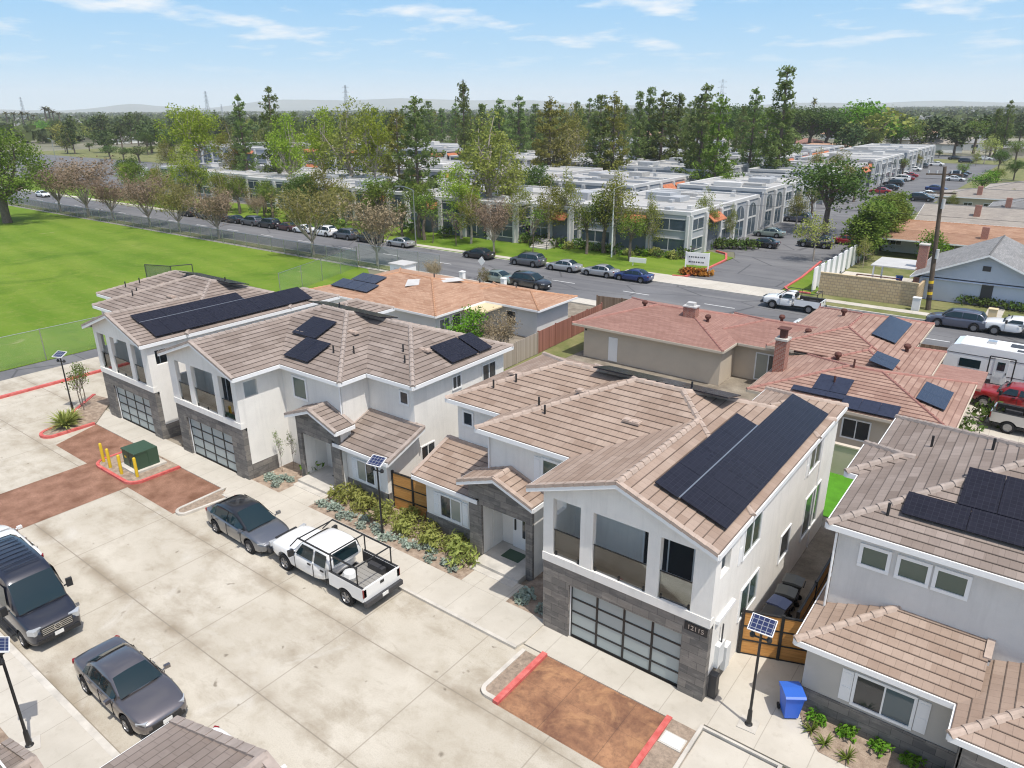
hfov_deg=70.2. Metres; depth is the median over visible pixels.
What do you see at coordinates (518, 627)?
pavement
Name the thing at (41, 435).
red kerb
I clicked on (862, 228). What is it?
tree
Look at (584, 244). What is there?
shrub
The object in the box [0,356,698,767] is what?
concrete lane
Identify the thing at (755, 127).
pine tree
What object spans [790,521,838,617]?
side yard
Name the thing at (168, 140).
evergreen tree
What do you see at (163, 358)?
window
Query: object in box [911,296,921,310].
meter pedestal
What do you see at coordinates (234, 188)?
broad tree
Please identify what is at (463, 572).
planting bed
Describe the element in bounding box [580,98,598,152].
pine tree
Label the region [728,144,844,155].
office building
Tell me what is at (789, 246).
lane
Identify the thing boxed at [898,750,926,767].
shrub
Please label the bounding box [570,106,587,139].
pine tree
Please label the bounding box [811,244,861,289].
slatted fence
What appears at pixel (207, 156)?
window
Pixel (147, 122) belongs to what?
suburb tree
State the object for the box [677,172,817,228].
office building
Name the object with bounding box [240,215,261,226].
parked car
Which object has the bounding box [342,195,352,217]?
window
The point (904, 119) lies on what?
suburb tree
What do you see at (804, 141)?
house
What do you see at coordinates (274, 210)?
shrub
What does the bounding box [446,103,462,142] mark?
pine tree
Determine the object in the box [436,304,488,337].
broad tree
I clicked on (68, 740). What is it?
pavement
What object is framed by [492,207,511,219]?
window
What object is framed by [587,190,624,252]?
broad tree
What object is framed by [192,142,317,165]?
office building
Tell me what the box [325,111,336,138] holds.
pine tree
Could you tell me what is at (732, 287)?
pavement
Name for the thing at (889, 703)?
window
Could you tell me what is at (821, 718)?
shrub
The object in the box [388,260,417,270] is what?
storage shed
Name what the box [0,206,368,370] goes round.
playing field
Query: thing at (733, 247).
shrub
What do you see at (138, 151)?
ficus tree
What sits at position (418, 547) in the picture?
succulent
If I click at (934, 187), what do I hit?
parked car
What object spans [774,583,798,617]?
wheelie bin
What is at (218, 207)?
bare tree
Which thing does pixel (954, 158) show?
parked car
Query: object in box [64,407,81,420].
plant
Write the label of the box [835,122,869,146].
suburb tree
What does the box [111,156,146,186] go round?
evergreen tree
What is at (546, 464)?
window
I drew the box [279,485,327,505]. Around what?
path
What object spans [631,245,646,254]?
shrub
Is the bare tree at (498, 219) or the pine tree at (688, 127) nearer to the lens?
the bare tree at (498, 219)
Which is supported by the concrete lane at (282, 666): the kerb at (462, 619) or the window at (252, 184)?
the kerb at (462, 619)
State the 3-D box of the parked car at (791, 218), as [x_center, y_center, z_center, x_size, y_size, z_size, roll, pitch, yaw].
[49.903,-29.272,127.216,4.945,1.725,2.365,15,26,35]
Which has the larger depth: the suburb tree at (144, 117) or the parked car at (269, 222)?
the suburb tree at (144, 117)
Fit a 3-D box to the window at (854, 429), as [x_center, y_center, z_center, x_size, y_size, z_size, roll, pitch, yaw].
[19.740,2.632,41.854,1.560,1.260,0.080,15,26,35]
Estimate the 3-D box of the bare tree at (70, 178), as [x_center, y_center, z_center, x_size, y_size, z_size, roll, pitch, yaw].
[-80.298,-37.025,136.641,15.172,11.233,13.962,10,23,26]
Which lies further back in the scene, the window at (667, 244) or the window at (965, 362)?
the window at (667, 244)
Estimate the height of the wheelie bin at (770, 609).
1.100 m
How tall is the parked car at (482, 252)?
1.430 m
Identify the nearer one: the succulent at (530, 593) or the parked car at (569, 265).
the succulent at (530, 593)
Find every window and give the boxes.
[154,348,167,363]
[196,185,210,194]
[204,149,211,162]
[221,377,232,401]
[249,181,257,188]
[276,183,286,191]
[291,374,308,401]
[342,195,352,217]
[355,458,375,487]
[392,198,404,224]
[399,389,409,406]
[420,440,435,460]
[439,316,449,330]
[439,492,462,524]
[443,202,458,213]
[443,219,459,231]
[451,312,460,330]
[451,373,461,390]
[462,410,473,427]
[468,207,484,235]
[482,360,495,380]
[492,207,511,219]
[494,225,511,237]
[506,309,516,325]
[519,206,530,218]
[519,224,529,236]
[535,226,546,238]
[541,457,559,475]
[581,229,608,243]
[583,211,609,224]
[641,531,695,581]
[653,236,683,250]
[654,217,685,231]
[691,235,702,250]
[693,216,704,230]
[721,227,729,238]
[723,208,731,221]
[734,206,743,237]
[737,567,759,622]
[742,510,763,561]
[747,202,755,232]
[764,194,772,225]
[774,192,781,221]
[777,523,791,564]
[784,206,789,215]
[785,190,791,201]
[799,479,821,541]
[808,440,822,475]
[839,417,871,441]
[849,672,918,730]
[856,542,892,575]
[873,164,878,184]
[890,240,901,245]
[891,159,896,176]
[893,554,932,588]
[930,566,972,601]
[958,357,980,368]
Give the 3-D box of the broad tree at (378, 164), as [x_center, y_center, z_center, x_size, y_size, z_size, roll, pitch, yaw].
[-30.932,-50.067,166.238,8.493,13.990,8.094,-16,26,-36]
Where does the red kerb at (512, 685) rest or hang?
on the concrete lane at (282, 666)
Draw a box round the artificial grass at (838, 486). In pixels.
[823,472,853,516]
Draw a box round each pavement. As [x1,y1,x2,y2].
[0,651,112,767]
[7,202,389,270]
[24,189,584,267]
[95,410,243,489]
[224,478,543,647]
[420,271,595,306]
[524,626,714,730]
[624,269,785,295]
[703,651,849,767]
[798,295,928,315]
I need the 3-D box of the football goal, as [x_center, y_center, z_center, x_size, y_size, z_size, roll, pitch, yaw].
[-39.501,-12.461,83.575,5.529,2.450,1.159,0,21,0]
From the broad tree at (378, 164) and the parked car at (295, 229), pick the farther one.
the broad tree at (378, 164)
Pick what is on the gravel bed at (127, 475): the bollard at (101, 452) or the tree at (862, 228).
the bollard at (101, 452)
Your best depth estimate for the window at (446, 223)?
116.00 m
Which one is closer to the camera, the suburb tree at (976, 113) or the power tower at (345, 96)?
the suburb tree at (976, 113)
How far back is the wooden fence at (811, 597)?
27.94 m
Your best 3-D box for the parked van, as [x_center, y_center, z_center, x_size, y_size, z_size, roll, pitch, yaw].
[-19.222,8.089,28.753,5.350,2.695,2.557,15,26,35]
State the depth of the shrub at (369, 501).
36.43 m
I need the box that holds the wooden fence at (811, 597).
[796,546,836,619]
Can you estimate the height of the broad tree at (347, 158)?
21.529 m
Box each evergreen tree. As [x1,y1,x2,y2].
[45,119,64,125]
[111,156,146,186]
[137,131,153,154]
[153,131,182,155]
[249,139,262,145]
[280,174,323,222]
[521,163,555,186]
[713,103,764,138]
[718,106,767,143]
[776,106,823,142]
[781,156,879,233]
[790,105,841,143]
[808,108,854,142]
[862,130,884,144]
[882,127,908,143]
[946,127,971,155]
[981,123,1014,155]
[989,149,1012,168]
[1004,160,1023,180]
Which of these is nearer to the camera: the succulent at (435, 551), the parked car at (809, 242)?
the succulent at (435, 551)
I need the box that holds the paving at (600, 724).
[498,656,664,767]
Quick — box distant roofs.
[8,108,1021,125]
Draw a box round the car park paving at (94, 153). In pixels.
[27,139,547,162]
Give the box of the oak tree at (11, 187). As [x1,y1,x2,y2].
[0,125,56,223]
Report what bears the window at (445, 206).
in the office building at (512, 232)
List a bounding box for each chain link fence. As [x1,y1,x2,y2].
[0,317,94,359]
[12,198,357,266]
[278,246,357,290]
[358,243,439,270]
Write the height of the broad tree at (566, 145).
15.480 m
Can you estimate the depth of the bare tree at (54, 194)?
143.18 m
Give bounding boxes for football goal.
[144,264,192,277]
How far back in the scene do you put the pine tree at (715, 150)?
138.39 m
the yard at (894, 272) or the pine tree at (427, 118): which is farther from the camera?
the pine tree at (427, 118)
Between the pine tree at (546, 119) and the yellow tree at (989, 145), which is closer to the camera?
the pine tree at (546, 119)
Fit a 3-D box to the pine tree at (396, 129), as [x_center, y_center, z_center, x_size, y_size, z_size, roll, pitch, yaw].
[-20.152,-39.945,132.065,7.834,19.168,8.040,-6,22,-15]
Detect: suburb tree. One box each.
[33,130,48,143]
[44,121,76,140]
[54,135,77,152]
[57,115,86,153]
[77,123,87,141]
[80,112,110,144]
[84,126,100,141]
[86,129,118,152]
[95,135,117,148]
[108,122,134,147]
[110,116,122,123]
[116,113,142,143]
[128,123,164,152]
[132,111,143,122]
[138,119,163,143]
[141,114,152,123]
[167,124,190,151]
[207,117,231,135]
[226,113,245,140]
[235,122,269,140]
[277,119,309,135]
[331,119,343,135]
[383,110,398,127]
[443,117,462,127]
[470,113,489,124]
[496,118,530,144]
[626,127,649,136]
[776,124,807,143]
[830,125,862,147]
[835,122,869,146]
[839,107,914,142]
[885,115,921,143]
[909,124,935,143]
[915,116,928,135]
[915,116,963,141]
[936,122,984,155]
[967,113,995,136]
[971,110,978,118]
[1007,122,1023,141]
[1014,112,1023,122]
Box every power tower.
[204,91,209,113]
[342,85,349,117]
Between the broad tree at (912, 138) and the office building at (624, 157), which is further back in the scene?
the broad tree at (912, 138)
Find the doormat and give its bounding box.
[501,548,525,562]
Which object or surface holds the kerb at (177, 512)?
on the concrete lane at (282, 666)
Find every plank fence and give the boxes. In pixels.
[503,332,537,368]
[537,302,601,353]
[596,295,627,309]
[920,343,947,363]
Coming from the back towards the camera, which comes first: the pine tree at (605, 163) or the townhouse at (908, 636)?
the pine tree at (605, 163)
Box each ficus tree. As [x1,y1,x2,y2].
[84,142,93,150]
[98,145,120,158]
[111,147,133,159]
[124,146,151,162]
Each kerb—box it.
[0,369,101,398]
[0,632,119,758]
[1,187,761,296]
[13,202,595,300]
[39,394,95,438]
[96,451,180,484]
[175,488,225,515]
[221,494,516,649]
[481,648,525,701]
[493,651,546,705]
[629,715,672,767]
[672,250,726,276]
[673,724,782,767]
[784,261,821,293]
[827,305,1020,334]
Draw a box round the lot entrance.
[688,250,827,289]
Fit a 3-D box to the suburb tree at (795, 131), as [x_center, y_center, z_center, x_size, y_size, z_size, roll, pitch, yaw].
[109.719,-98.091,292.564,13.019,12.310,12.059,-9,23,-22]
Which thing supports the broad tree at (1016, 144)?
on the lawn at (987, 162)
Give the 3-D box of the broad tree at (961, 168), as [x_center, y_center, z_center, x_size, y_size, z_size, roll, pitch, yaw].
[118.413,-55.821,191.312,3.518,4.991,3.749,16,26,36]
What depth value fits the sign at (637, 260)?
92.45 m
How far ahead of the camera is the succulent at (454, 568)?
31.72 m
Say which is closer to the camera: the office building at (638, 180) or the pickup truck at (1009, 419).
the pickup truck at (1009, 419)
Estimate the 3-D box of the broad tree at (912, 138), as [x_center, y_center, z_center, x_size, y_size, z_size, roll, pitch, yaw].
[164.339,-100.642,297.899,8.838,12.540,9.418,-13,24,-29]
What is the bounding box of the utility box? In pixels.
[658,730,686,752]
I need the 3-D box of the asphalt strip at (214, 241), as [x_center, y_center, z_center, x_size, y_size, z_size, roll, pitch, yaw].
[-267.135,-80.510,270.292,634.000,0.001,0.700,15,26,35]
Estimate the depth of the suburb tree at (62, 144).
342.56 m
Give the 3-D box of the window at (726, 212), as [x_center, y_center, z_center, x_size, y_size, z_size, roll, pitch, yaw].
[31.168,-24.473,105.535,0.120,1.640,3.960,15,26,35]
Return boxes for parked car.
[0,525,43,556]
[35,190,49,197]
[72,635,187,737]
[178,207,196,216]
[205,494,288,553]
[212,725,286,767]
[224,214,243,223]
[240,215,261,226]
[257,217,280,228]
[275,222,297,231]
[292,224,314,232]
[312,225,337,236]
[332,227,359,240]
[355,231,383,243]
[386,237,415,247]
[463,247,495,259]
[481,269,511,283]
[509,270,551,289]
[510,251,546,267]
[545,259,582,272]
[581,264,620,277]
[613,268,654,282]
[753,227,786,237]
[753,237,780,248]
[783,212,812,221]
[797,235,834,248]
[832,235,856,244]
[869,187,891,193]
[877,184,899,190]
[882,179,904,185]
[890,174,910,181]
[906,172,919,176]
[910,192,934,201]
[913,166,922,170]
[923,162,928,167]
[923,190,937,197]
[925,185,947,190]
[925,307,987,331]
[929,161,944,165]
[945,175,965,181]
[948,156,959,159]
[948,170,968,176]
[958,158,973,162]
[979,156,992,159]
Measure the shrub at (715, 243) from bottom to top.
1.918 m
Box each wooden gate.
[391,470,426,518]
[737,608,806,664]
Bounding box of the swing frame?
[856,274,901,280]
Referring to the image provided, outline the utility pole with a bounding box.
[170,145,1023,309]
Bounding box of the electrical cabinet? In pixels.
[120,440,166,474]
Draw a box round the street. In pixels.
[7,191,1023,347]
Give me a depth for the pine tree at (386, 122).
335.04 m
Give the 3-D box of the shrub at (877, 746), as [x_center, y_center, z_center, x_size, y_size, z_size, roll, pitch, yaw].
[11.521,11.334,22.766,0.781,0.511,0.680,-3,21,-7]
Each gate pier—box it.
[459,271,465,278]
[500,277,506,284]
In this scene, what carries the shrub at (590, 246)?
on the lawn at (661, 265)
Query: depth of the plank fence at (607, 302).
70.65 m
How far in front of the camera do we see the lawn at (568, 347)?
61.27 m
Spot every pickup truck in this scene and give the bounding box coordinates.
[268,519,402,607]
[760,287,826,313]
[972,381,1023,406]
[978,314,1023,334]
[985,402,1023,433]
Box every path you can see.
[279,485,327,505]
[462,570,523,600]
[986,308,1004,317]
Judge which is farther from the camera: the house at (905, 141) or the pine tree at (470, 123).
the house at (905, 141)
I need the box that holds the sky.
[0,0,1023,110]
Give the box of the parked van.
[0,534,80,647]
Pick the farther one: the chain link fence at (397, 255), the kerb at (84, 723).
the chain link fence at (397, 255)
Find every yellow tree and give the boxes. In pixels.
[792,211,841,260]
[856,236,873,267]
[971,134,1002,163]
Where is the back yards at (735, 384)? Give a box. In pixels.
[123,302,889,767]
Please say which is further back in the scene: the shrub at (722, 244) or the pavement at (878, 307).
the shrub at (722, 244)
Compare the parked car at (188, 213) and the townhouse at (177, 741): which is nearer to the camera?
the townhouse at (177, 741)
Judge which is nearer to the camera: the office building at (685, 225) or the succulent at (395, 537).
the succulent at (395, 537)
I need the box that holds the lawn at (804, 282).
[783,261,826,293]
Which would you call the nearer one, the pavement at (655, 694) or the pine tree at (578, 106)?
the pavement at (655, 694)
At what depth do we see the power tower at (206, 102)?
1167.74 m
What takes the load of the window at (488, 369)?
in the townhouse at (345, 391)
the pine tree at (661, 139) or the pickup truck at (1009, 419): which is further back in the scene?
the pine tree at (661, 139)
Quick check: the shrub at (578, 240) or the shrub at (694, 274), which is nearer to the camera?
the shrub at (694, 274)
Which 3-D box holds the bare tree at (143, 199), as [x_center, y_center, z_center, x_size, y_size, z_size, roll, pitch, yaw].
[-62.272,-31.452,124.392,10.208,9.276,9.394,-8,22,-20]
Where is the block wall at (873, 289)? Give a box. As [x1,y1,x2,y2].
[818,271,925,305]
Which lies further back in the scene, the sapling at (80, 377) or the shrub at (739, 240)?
the shrub at (739, 240)
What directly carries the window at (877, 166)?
in the office building at (879, 160)
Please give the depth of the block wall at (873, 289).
75.28 m
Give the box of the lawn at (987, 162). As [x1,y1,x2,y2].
[933,159,1022,164]
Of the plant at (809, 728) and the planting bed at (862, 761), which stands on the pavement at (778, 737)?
the planting bed at (862, 761)
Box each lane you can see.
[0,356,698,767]
[743,164,991,258]
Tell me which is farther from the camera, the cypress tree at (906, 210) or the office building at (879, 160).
the office building at (879, 160)
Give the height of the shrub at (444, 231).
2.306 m
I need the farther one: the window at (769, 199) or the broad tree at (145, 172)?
the broad tree at (145, 172)
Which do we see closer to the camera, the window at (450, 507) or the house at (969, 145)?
the window at (450, 507)
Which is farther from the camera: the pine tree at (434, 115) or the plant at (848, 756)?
the pine tree at (434, 115)
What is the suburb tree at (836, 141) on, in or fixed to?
on the car park at (785, 225)
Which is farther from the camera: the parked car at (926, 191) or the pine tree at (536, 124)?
the pine tree at (536, 124)
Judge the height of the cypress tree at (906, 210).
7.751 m
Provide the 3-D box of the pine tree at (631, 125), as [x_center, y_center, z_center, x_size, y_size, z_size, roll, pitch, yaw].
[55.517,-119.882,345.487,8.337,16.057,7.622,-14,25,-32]
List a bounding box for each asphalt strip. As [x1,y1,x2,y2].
[0,349,97,380]
[8,204,387,271]
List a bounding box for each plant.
[45,407,83,429]
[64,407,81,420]
[798,718,821,736]
[813,732,835,748]
[834,744,858,763]
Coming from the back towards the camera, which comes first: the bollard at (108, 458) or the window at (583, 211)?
the window at (583, 211)
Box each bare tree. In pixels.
[22,157,87,211]
[33,155,125,216]
[82,176,129,220]
[109,170,173,226]
[145,178,202,231]
[180,185,236,238]
[242,193,266,214]
[261,184,361,254]
[326,194,410,265]
[422,258,442,273]
[466,195,514,251]
[475,306,520,342]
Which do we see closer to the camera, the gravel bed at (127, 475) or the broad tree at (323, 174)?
the gravel bed at (127, 475)
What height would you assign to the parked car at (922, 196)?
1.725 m
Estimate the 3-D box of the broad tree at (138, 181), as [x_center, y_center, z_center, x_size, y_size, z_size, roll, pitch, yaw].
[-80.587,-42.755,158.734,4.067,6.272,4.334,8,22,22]
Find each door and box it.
[116,386,154,432]
[190,419,236,472]
[513,518,525,550]
[570,587,681,686]
[608,337,617,361]
[753,352,773,379]
[941,146,952,152]
[979,284,993,305]
[990,358,1009,384]
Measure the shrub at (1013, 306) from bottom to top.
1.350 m
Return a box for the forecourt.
[920,299,1023,317]
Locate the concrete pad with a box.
[679,731,774,767]
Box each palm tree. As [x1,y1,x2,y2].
[16,111,25,122]
[40,106,49,121]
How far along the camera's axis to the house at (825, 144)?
283.07 m
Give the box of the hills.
[0,98,1023,112]
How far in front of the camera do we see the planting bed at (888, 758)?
22.98 m
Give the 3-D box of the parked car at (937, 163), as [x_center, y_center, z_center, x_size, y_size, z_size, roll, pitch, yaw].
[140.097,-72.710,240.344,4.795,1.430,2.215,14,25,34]
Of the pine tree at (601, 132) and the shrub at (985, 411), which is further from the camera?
the pine tree at (601, 132)
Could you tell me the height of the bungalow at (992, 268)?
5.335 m
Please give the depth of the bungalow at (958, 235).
97.29 m
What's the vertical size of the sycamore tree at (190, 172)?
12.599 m
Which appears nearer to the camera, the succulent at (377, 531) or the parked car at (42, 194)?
the succulent at (377, 531)
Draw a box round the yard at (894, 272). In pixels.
[845,158,1023,278]
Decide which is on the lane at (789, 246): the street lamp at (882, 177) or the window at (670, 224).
the street lamp at (882, 177)
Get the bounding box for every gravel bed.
[43,395,108,434]
[99,453,180,480]
[179,488,224,511]
[481,651,536,695]
[638,719,695,767]
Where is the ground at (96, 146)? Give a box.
[0,106,1023,767]
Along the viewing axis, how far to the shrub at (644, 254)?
98.52 m
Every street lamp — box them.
[395,186,416,245]
[611,185,633,256]
[879,163,894,195]
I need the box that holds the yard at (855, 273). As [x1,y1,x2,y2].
[816,271,912,292]
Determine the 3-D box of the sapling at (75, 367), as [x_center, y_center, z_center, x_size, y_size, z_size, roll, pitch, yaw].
[-29.457,0.066,49.150,1.582,3.163,1.348,-15,25,-33]
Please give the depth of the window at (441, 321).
62.44 m
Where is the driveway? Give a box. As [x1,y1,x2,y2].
[961,400,1023,442]
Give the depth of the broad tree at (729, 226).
105.06 m
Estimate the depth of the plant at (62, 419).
46.30 m
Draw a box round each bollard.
[98,443,104,461]
[105,448,111,467]
[116,455,123,473]
[132,457,138,476]
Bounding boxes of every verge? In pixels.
[0,175,626,270]
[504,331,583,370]
[797,293,943,318]
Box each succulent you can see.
[263,472,273,481]
[270,480,280,487]
[275,474,287,482]
[284,476,294,482]
[314,498,328,507]
[326,502,340,510]
[335,508,348,519]
[342,510,357,521]
[354,521,366,529]
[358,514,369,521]
[369,521,379,529]
[371,527,384,535]
[377,530,392,541]
[392,533,401,539]
[398,537,407,543]
[401,539,417,548]
[416,543,425,549]
[422,542,438,554]
[423,553,436,564]
[439,557,450,566]
[447,564,458,572]
[512,592,528,605]
[514,589,530,600]
[518,586,536,599]
[534,602,542,615]
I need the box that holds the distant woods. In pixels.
[0,105,1023,142]
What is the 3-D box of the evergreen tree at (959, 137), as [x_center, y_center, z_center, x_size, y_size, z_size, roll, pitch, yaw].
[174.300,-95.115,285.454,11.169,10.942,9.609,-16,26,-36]
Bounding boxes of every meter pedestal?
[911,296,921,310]
[987,307,998,316]
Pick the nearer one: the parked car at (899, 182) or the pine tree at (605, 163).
the pine tree at (605, 163)
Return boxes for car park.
[0,152,180,186]
[9,155,1009,259]
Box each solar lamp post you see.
[0,637,40,751]
[52,351,77,411]
[366,454,391,540]
[737,612,777,734]
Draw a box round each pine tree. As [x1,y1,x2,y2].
[126,112,136,134]
[231,93,259,170]
[256,86,301,173]
[288,111,303,140]
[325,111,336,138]
[338,110,357,143]
[370,108,382,133]
[379,107,422,186]
[381,111,396,141]
[385,96,445,190]
[398,109,410,137]
[419,101,440,139]
[430,111,442,140]
[431,108,448,142]
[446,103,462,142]
[453,80,474,159]
[464,103,495,169]
[467,112,475,138]
[486,98,511,156]
[505,109,513,144]
[506,95,532,152]
[515,119,527,146]
[523,104,547,150]
[530,96,571,166]
[531,112,546,145]
[538,108,560,150]
[552,104,569,138]
[557,111,571,138]
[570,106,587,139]
[571,101,583,144]
[578,94,626,170]
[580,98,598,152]
[592,91,631,169]
[611,114,623,137]
[618,103,631,150]
[625,90,651,159]
[627,113,635,135]
[634,86,658,158]
[644,90,681,160]
[657,107,671,137]
[666,92,691,158]
[670,82,733,174]
[674,98,712,163]
[680,103,696,147]
[689,93,744,179]
[728,114,742,147]
[729,105,753,152]
[733,87,767,167]
[753,65,802,168]
[754,107,779,156]
[982,108,1003,156]
[989,100,1017,157]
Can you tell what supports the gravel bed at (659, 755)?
on the concrete lane at (282, 666)
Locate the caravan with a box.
[942,336,1023,384]
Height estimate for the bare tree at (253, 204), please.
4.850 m
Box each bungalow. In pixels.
[309,267,577,336]
[572,297,817,384]
[746,306,987,447]
[871,235,1023,310]
[879,219,1023,253]
[914,203,1023,227]
[934,186,1023,206]
[984,181,1023,189]
[989,198,1023,208]
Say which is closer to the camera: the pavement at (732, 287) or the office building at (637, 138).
the pavement at (732, 287)
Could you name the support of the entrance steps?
on the lawn at (661, 265)
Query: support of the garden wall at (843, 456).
on the back yards at (735, 384)
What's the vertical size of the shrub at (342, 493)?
1.377 m
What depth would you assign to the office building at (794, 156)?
195.73 m
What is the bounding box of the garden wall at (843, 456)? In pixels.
[830,441,859,474]
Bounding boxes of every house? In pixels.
[95,136,142,143]
[796,138,829,143]
[809,143,850,147]
[885,135,916,143]
[908,138,962,152]
[963,138,1008,150]
[999,143,1023,155]
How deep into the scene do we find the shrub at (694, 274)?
87.05 m
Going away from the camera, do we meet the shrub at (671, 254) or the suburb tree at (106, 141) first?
the shrub at (671, 254)
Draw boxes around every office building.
[159,162,262,189]
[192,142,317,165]
[194,164,320,200]
[245,170,397,212]
[305,155,445,171]
[321,177,483,226]
[326,141,516,159]
[366,159,512,177]
[417,184,588,242]
[449,150,585,164]
[451,164,602,185]
[530,188,634,244]
[538,170,696,191]
[544,154,658,168]
[577,188,760,257]
[578,138,724,149]
[592,147,689,156]
[618,157,763,179]
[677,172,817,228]
[682,150,808,164]
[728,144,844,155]
[748,160,870,204]
[799,151,904,186]
[838,143,935,171]
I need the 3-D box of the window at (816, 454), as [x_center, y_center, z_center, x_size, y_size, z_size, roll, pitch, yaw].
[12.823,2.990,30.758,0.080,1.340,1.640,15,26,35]
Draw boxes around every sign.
[478,257,484,265]
[629,257,645,264]
[685,251,709,272]
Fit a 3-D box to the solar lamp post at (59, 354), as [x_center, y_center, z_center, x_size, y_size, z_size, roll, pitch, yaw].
[-29.584,-0.138,48.302,0.772,4.135,0.600,6,22,16]
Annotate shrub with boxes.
[265,207,280,215]
[299,461,324,472]
[315,210,338,224]
[325,217,346,229]
[327,481,358,503]
[347,484,371,506]
[348,491,382,514]
[366,499,398,524]
[389,506,424,524]
[390,514,417,538]
[398,218,426,232]
[415,524,446,552]
[417,515,443,536]
[434,224,454,238]
[439,528,469,554]
[444,536,479,568]
[517,230,534,242]
[529,233,547,243]
[548,235,566,248]
[561,240,577,249]
[571,235,588,248]
[580,242,591,248]
[588,243,595,250]
[591,241,600,250]
[605,243,623,255]
[622,248,633,255]
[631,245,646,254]
[638,248,649,256]
[648,246,663,255]
[651,250,664,257]
[666,249,680,259]
[676,246,693,258]
[678,267,690,274]
[689,267,699,275]
[698,267,708,276]
[701,268,714,276]
[710,238,720,249]
[713,237,725,247]
[715,237,732,247]
[718,237,735,249]
[725,236,741,248]
[731,237,749,248]
[736,239,756,250]
[745,237,762,248]
[805,706,826,728]
[835,723,860,743]
[866,736,895,758]
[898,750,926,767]
[953,294,974,305]
[959,415,987,432]
[964,295,980,304]
[967,398,1004,427]
[970,296,987,306]
[979,297,999,307]
[991,297,1007,308]
[997,299,1017,309]
[1009,301,1023,310]
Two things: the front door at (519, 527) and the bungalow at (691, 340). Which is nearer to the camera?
the front door at (519, 527)
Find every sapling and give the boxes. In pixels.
[61,361,84,406]
[66,360,89,401]
[66,366,88,409]
[272,431,283,471]
[286,433,295,465]
[420,207,445,242]
[442,208,466,245]
[520,209,546,251]
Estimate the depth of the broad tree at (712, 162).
145.46 m
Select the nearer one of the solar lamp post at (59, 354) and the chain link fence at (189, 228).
the solar lamp post at (59, 354)
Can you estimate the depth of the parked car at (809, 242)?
103.10 m
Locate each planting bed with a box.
[0,728,7,743]
[252,461,301,491]
[308,495,478,579]
[506,572,542,618]
[800,710,927,767]
[805,728,888,767]
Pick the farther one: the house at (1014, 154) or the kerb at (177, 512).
the house at (1014, 154)
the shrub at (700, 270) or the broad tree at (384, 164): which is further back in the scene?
the broad tree at (384, 164)
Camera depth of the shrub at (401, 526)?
34.33 m
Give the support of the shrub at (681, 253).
on the lawn at (661, 265)
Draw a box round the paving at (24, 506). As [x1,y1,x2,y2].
[0,424,224,529]
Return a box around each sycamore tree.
[113,162,131,186]
[154,103,226,168]
[163,165,180,188]
[164,144,209,206]
[264,111,309,174]
[298,105,340,173]
[348,102,393,177]
[434,162,482,238]
[461,132,484,156]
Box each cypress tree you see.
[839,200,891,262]
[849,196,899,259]
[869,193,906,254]
[877,191,909,250]
[880,189,916,218]
[881,190,911,223]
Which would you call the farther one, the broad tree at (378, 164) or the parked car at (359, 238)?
the broad tree at (378, 164)
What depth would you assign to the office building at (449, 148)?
226.49 m
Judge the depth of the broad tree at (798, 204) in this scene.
121.60 m
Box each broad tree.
[32,119,50,128]
[113,160,145,182]
[127,173,147,188]
[140,168,154,190]
[145,161,171,192]
[156,135,178,165]
[167,178,188,199]
[183,168,208,203]
[202,169,232,199]
[204,170,233,197]
[212,121,245,169]
[221,172,253,200]
[222,175,249,213]
[251,185,271,216]
[253,126,269,141]
[253,176,275,212]
[259,186,279,216]
[278,171,301,216]
[285,134,309,166]
[288,169,322,216]
[302,158,344,217]
[312,96,380,176]
[325,176,358,223]
[353,175,396,211]
[355,189,382,216]
[358,180,394,225]
[361,147,387,172]
[376,149,397,172]
[390,203,413,235]
[400,175,441,237]
[407,187,442,239]
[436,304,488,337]
[446,108,524,198]
[452,185,484,243]
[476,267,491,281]
[488,134,532,195]
[502,178,533,227]
[531,124,584,166]
[531,173,564,238]
[549,166,583,227]
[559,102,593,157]
[571,202,603,253]
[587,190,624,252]
[594,161,641,254]
[615,210,649,260]
[637,193,663,254]
[695,185,723,231]
[701,158,737,175]
[724,202,737,236]
[785,189,811,225]
[802,187,821,214]
[808,147,829,163]
[816,99,877,144]
[827,147,856,186]
[834,98,907,144]
[849,172,867,201]
[900,159,910,173]
[905,122,926,143]
[914,229,952,258]
[916,151,922,164]
[947,191,959,204]
[956,163,971,177]
[962,120,994,153]
[966,170,1001,187]
[971,151,981,165]
[993,167,1006,182]
[1006,140,1023,164]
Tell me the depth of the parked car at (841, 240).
105.77 m
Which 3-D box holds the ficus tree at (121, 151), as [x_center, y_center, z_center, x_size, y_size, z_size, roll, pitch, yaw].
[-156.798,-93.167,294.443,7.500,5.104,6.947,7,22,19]
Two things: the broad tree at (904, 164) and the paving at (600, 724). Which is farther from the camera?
the broad tree at (904, 164)
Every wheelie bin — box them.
[761,604,785,615]
[766,594,792,616]
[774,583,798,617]
[777,681,806,717]
[782,573,805,606]
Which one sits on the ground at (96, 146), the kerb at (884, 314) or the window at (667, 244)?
the kerb at (884, 314)
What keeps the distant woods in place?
on the ground at (96, 146)
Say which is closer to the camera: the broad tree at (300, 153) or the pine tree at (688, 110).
the broad tree at (300, 153)
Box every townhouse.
[0,715,281,767]
[81,270,339,438]
[157,298,513,507]
[411,352,848,701]
[793,414,1023,767]
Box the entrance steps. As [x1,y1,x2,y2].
[529,231,555,249]
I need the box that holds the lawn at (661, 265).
[439,237,732,275]
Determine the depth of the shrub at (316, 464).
40.16 m

